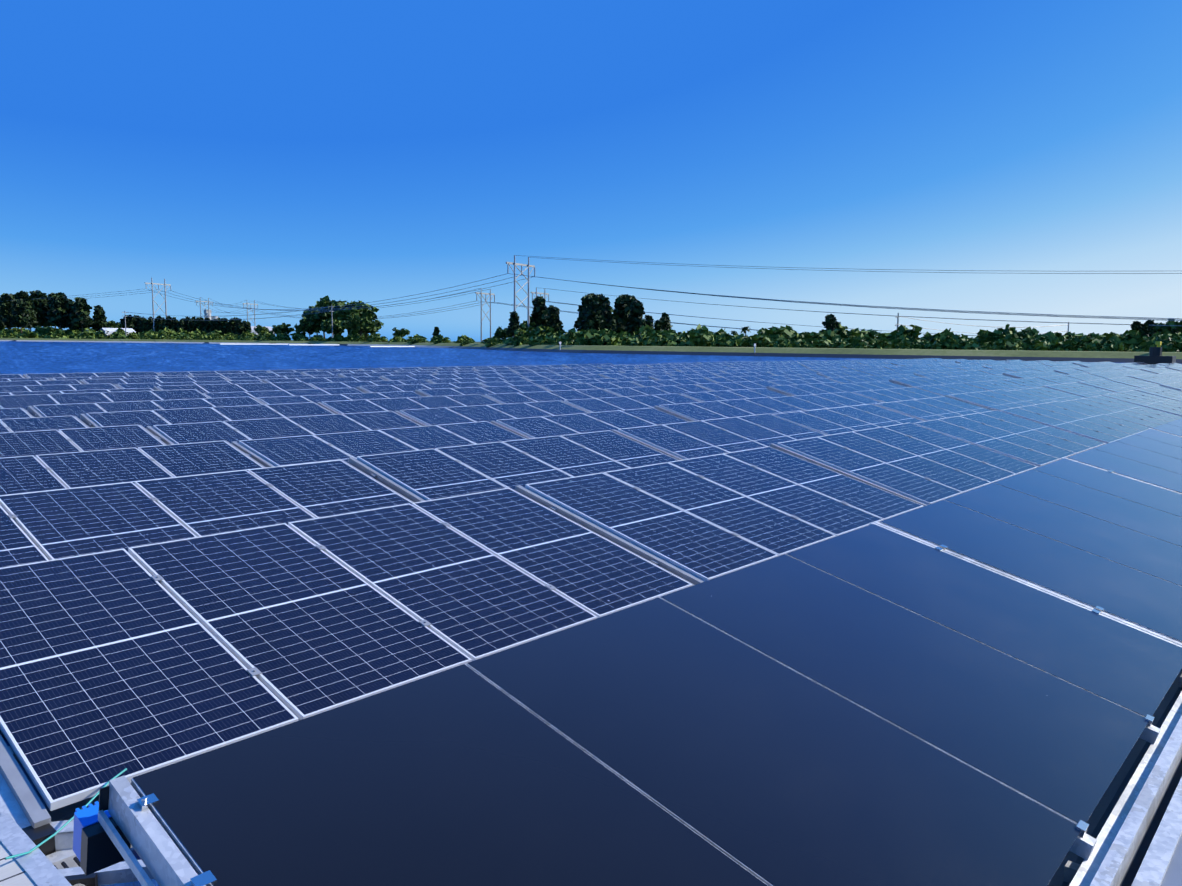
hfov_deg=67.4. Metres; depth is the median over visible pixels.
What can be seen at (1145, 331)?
pine tree
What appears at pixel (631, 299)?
cypress tree
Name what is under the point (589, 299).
cypress tree
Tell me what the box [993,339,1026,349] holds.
bush
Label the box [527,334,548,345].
bush
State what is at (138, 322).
cypress tree
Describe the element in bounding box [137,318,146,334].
cypress tree
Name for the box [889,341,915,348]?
bush
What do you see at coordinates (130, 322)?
cypress tree
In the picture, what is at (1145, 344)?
bush
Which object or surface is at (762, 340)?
bush
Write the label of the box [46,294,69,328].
pine tree
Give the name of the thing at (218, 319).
cypress tree
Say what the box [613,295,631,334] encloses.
cypress tree
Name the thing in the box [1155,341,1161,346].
yellow bollards
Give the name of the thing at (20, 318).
pine tree
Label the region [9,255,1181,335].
conductors
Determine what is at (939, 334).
bush
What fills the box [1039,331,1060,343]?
bush
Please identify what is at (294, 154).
sky
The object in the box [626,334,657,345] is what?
bush
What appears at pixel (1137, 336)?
bush
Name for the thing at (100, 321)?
pine tree
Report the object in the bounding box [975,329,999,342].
bush
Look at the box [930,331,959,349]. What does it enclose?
bush
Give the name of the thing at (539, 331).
bush
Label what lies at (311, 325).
oak tree
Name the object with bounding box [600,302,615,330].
cypress tree
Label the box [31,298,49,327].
pine tree
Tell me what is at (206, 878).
thin film clips
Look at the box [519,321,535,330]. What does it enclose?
oak tree
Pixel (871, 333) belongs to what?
bush
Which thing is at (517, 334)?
bush
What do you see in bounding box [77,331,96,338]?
bush
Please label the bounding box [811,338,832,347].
bush
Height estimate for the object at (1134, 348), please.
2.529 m
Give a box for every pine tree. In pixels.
[0,293,14,328]
[0,305,5,328]
[9,299,31,332]
[10,291,34,327]
[28,301,39,329]
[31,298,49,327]
[32,290,49,326]
[46,293,55,326]
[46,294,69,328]
[56,292,67,328]
[58,299,74,331]
[65,301,78,329]
[70,297,94,331]
[72,311,91,328]
[92,305,105,327]
[92,308,107,330]
[432,327,440,337]
[505,311,520,336]
[544,306,564,330]
[573,295,592,330]
[577,306,586,330]
[584,301,603,330]
[597,295,610,305]
[626,300,645,333]
[660,317,668,330]
[821,314,837,331]
[1130,321,1141,334]
[1139,323,1149,337]
[1145,320,1156,336]
[1170,328,1178,333]
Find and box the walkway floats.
[1160,834,1181,885]
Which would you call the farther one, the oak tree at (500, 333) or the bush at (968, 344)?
the oak tree at (500, 333)
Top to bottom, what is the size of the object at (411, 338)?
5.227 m
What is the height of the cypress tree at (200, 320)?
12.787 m
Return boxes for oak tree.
[107,320,122,327]
[253,325,273,333]
[272,323,294,334]
[294,315,322,339]
[301,309,325,335]
[303,301,344,337]
[315,295,361,335]
[320,319,348,336]
[333,300,383,328]
[340,313,374,336]
[347,320,380,337]
[392,327,409,336]
[494,326,508,338]
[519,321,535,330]
[1012,329,1033,339]
[1153,321,1181,335]
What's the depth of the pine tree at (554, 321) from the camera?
233.64 m
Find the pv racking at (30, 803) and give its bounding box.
[0,359,1181,827]
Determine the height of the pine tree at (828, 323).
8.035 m
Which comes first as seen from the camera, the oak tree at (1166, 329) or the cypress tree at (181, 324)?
the oak tree at (1166, 329)
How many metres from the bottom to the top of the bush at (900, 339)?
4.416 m
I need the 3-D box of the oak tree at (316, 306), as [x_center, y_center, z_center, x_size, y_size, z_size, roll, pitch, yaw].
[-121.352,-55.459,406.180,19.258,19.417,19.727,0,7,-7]
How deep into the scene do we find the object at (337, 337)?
364.42 m
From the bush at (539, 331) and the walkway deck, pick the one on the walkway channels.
the walkway deck
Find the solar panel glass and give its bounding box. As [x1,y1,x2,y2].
[0,358,1181,799]
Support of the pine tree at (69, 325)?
on the terrain
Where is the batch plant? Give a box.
[204,310,273,334]
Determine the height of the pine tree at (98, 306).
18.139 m
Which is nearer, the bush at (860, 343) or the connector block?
the connector block
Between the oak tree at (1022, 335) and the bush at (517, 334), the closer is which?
the oak tree at (1022, 335)
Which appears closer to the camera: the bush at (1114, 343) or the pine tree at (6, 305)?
the bush at (1114, 343)
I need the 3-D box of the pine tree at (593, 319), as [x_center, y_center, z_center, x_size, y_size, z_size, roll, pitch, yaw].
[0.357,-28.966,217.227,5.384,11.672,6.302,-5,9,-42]
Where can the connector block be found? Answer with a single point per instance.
(85, 816)
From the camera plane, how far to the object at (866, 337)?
169.80 m
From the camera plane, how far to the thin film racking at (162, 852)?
3.18 m
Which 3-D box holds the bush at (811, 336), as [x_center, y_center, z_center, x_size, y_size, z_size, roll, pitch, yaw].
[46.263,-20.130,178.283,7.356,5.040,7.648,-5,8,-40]
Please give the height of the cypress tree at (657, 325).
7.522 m
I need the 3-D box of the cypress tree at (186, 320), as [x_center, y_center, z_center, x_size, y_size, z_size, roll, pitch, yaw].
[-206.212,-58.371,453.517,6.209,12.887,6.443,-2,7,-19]
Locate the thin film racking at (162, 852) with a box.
[108,428,1181,885]
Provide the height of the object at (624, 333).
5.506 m
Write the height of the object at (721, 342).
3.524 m
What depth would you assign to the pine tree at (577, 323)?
264.21 m
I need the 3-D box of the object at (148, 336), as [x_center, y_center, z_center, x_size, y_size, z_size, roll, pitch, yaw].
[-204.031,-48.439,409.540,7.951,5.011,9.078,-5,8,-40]
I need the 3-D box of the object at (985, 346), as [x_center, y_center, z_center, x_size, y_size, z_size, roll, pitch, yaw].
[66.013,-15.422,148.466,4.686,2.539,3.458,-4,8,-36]
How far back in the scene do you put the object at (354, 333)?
378.83 m
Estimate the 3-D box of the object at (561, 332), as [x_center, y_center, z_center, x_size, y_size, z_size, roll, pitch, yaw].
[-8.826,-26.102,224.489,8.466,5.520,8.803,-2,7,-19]
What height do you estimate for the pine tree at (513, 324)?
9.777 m
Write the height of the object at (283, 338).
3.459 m
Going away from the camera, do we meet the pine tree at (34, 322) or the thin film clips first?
the thin film clips
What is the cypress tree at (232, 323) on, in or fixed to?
on the terrain
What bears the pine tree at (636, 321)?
on the terrain
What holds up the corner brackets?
on the walkway channels
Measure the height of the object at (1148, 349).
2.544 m
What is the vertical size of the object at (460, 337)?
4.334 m
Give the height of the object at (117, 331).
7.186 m
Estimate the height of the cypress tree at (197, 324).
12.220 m
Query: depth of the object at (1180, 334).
157.44 m
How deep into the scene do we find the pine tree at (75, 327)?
435.92 m
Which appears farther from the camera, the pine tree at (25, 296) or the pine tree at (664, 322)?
the pine tree at (25, 296)
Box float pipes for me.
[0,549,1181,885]
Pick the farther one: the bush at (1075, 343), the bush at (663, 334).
the bush at (663, 334)
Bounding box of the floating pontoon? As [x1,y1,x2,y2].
[1134,347,1175,363]
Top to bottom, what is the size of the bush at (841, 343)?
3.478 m
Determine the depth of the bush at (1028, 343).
148.63 m
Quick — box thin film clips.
[190,470,1113,885]
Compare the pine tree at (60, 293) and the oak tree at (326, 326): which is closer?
the oak tree at (326, 326)
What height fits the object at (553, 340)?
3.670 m
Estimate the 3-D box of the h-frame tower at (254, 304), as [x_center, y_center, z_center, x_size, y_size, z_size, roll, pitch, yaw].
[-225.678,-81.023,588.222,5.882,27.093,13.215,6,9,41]
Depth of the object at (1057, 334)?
170.55 m
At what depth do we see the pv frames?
9.16 m
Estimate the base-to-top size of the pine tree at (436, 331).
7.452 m
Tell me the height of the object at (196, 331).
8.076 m
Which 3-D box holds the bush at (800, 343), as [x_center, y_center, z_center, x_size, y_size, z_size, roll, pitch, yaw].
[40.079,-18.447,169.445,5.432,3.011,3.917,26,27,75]
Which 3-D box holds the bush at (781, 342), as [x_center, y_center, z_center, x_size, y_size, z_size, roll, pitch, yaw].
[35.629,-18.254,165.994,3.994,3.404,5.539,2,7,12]
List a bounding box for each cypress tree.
[124,315,136,330]
[133,315,138,332]
[136,315,140,331]
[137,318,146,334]
[145,318,152,330]
[155,315,163,331]
[163,316,173,329]
[170,317,176,329]
[172,319,178,331]
[177,320,186,330]
[183,316,190,328]
[185,319,193,332]
[192,317,201,331]
[195,317,202,331]
[202,318,211,332]
[208,320,216,332]
[214,317,220,329]
[218,317,226,333]
[225,322,230,333]
[227,318,235,332]
[234,318,243,334]
[244,321,251,331]
[530,296,547,326]
[581,294,600,329]
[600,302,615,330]
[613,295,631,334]
[627,295,636,335]
[645,315,653,328]
[645,320,652,330]
[653,320,661,330]
[661,312,671,328]
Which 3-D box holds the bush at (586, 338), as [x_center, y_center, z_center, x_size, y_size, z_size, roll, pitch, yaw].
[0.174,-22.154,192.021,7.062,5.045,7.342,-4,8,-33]
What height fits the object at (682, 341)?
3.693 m
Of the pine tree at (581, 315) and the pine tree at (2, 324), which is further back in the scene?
the pine tree at (2, 324)
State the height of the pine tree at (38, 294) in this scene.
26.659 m
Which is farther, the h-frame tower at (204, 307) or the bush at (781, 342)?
the h-frame tower at (204, 307)
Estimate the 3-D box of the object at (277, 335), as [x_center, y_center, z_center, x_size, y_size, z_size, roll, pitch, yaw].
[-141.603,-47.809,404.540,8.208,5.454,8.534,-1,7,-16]
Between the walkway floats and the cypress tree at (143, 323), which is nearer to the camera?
the walkway floats
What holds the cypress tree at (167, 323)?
on the terrain
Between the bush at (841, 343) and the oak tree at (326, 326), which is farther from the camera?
the oak tree at (326, 326)
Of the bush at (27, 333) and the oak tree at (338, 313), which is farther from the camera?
the bush at (27, 333)
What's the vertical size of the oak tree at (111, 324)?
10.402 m
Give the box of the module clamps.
[73,714,1154,885]
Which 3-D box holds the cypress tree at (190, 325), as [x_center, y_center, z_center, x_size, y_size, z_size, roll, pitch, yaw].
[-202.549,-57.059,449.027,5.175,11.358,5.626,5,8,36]
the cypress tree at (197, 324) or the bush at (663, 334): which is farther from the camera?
the cypress tree at (197, 324)
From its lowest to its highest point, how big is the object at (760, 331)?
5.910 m
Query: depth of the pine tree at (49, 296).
488.77 m
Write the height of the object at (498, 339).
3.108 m
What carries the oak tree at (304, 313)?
on the terrain
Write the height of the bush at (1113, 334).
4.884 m
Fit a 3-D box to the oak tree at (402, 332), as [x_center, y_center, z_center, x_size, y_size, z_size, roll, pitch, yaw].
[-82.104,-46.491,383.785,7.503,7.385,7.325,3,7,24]
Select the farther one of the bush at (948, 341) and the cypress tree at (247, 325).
the cypress tree at (247, 325)
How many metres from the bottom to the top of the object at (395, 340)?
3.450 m
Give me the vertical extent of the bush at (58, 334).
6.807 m
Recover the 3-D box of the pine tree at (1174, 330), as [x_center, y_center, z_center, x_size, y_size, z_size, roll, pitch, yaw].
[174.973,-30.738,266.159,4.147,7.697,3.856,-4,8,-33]
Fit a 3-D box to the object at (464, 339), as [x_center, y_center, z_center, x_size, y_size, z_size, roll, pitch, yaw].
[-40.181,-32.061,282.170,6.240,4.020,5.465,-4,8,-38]
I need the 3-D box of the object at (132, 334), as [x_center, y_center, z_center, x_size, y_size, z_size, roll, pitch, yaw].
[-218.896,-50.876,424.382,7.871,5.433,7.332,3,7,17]
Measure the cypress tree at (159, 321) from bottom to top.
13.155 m
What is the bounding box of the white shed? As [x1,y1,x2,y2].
[100,328,135,334]
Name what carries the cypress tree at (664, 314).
on the terrain
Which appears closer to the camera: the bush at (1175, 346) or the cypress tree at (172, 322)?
the bush at (1175, 346)
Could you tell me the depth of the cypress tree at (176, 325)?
451.80 m
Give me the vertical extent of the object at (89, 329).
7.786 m
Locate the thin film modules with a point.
(769, 770)
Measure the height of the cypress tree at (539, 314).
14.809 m
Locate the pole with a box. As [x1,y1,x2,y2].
[331,305,333,337]
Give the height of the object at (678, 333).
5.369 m
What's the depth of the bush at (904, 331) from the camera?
177.83 m
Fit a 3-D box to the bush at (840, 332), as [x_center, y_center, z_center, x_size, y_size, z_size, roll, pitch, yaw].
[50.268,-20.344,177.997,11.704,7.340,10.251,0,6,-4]
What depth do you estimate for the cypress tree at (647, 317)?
292.83 m
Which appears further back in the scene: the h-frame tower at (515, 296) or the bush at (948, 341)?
the h-frame tower at (515, 296)
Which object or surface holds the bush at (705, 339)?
on the terrain
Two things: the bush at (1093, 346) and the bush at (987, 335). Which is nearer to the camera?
the bush at (1093, 346)
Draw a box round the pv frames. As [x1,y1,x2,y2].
[0,358,1181,810]
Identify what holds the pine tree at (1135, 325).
on the terrain
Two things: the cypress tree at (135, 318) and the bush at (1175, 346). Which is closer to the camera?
the bush at (1175, 346)
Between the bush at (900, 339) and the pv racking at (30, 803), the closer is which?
the pv racking at (30, 803)
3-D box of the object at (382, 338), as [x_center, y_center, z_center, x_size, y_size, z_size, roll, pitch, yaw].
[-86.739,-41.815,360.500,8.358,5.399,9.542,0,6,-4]
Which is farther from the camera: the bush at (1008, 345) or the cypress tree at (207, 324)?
the cypress tree at (207, 324)
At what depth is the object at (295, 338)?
396.82 m
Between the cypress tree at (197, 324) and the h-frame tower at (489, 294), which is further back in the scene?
the cypress tree at (197, 324)
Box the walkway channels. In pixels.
[0,715,1181,885]
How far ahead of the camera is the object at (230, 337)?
396.76 m
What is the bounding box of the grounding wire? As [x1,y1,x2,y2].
[4,768,126,859]
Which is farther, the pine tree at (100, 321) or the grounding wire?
the pine tree at (100, 321)
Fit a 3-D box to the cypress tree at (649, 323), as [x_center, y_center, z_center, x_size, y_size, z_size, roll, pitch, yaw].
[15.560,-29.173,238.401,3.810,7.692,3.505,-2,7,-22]
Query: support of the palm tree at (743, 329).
on the terrain
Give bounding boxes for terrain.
[0,338,1181,363]
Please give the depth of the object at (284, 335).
395.35 m
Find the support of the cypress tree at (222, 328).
on the terrain
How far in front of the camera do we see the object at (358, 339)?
358.27 m
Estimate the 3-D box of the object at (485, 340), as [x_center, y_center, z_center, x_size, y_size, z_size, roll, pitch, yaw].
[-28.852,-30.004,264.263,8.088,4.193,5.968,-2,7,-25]
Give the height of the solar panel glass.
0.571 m
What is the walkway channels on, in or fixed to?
on the walkway floats
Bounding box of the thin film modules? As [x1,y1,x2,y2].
[133,418,1181,885]
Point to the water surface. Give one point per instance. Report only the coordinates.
(22, 357)
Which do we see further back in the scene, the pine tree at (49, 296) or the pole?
the pine tree at (49, 296)
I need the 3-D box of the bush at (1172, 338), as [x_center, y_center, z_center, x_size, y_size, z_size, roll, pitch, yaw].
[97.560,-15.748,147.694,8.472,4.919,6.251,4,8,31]
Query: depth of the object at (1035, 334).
166.45 m
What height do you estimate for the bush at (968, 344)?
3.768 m
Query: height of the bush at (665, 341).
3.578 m
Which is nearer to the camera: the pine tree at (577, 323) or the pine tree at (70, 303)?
the pine tree at (577, 323)
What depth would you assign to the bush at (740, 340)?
170.07 m
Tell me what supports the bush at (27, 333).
on the terrain
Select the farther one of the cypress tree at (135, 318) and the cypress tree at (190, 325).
the cypress tree at (135, 318)
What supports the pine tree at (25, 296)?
on the terrain
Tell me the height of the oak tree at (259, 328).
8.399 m
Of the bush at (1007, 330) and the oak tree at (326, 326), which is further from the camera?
the oak tree at (326, 326)
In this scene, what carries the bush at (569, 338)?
on the terrain
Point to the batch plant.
(216, 317)
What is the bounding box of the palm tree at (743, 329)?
[740,326,750,336]
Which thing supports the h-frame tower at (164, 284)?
on the terrain
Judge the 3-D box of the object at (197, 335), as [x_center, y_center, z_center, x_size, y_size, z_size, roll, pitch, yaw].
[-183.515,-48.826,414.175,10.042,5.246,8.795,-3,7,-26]
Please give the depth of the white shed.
427.55 m
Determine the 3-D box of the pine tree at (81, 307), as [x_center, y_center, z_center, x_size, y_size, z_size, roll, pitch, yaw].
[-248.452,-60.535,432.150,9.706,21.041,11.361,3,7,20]
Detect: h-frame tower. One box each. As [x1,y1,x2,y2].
[144,278,170,330]
[196,298,212,318]
[243,301,257,333]
[475,288,494,341]
[506,255,534,328]
[531,288,548,300]
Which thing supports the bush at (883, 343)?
on the terrain
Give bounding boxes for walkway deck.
[0,842,36,885]
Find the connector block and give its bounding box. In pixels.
[73,801,111,860]
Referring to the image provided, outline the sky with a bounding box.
[0,0,1181,341]
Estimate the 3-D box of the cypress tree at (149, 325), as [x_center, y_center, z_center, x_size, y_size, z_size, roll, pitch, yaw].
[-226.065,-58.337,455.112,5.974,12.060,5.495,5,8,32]
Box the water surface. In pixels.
[0,341,1117,885]
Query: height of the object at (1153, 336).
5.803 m
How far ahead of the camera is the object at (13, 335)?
427.14 m
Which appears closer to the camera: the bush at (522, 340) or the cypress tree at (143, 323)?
the bush at (522, 340)
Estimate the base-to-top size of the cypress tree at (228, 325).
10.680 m
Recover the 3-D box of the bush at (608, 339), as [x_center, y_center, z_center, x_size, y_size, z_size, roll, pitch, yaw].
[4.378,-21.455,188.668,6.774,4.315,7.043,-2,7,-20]
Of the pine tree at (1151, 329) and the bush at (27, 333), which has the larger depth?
the bush at (27, 333)
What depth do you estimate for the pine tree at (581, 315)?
254.72 m
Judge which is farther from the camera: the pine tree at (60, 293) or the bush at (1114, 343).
the pine tree at (60, 293)
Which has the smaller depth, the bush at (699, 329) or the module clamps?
the module clamps
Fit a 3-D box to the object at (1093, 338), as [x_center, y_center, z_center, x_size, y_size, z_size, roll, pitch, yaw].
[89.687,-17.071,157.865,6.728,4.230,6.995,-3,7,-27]
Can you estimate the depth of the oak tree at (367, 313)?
395.22 m
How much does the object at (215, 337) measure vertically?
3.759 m
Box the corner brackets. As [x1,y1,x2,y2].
[0,773,154,885]
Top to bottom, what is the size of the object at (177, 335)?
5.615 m
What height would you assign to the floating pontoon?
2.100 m
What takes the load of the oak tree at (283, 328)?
on the terrain
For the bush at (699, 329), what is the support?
on the terrain

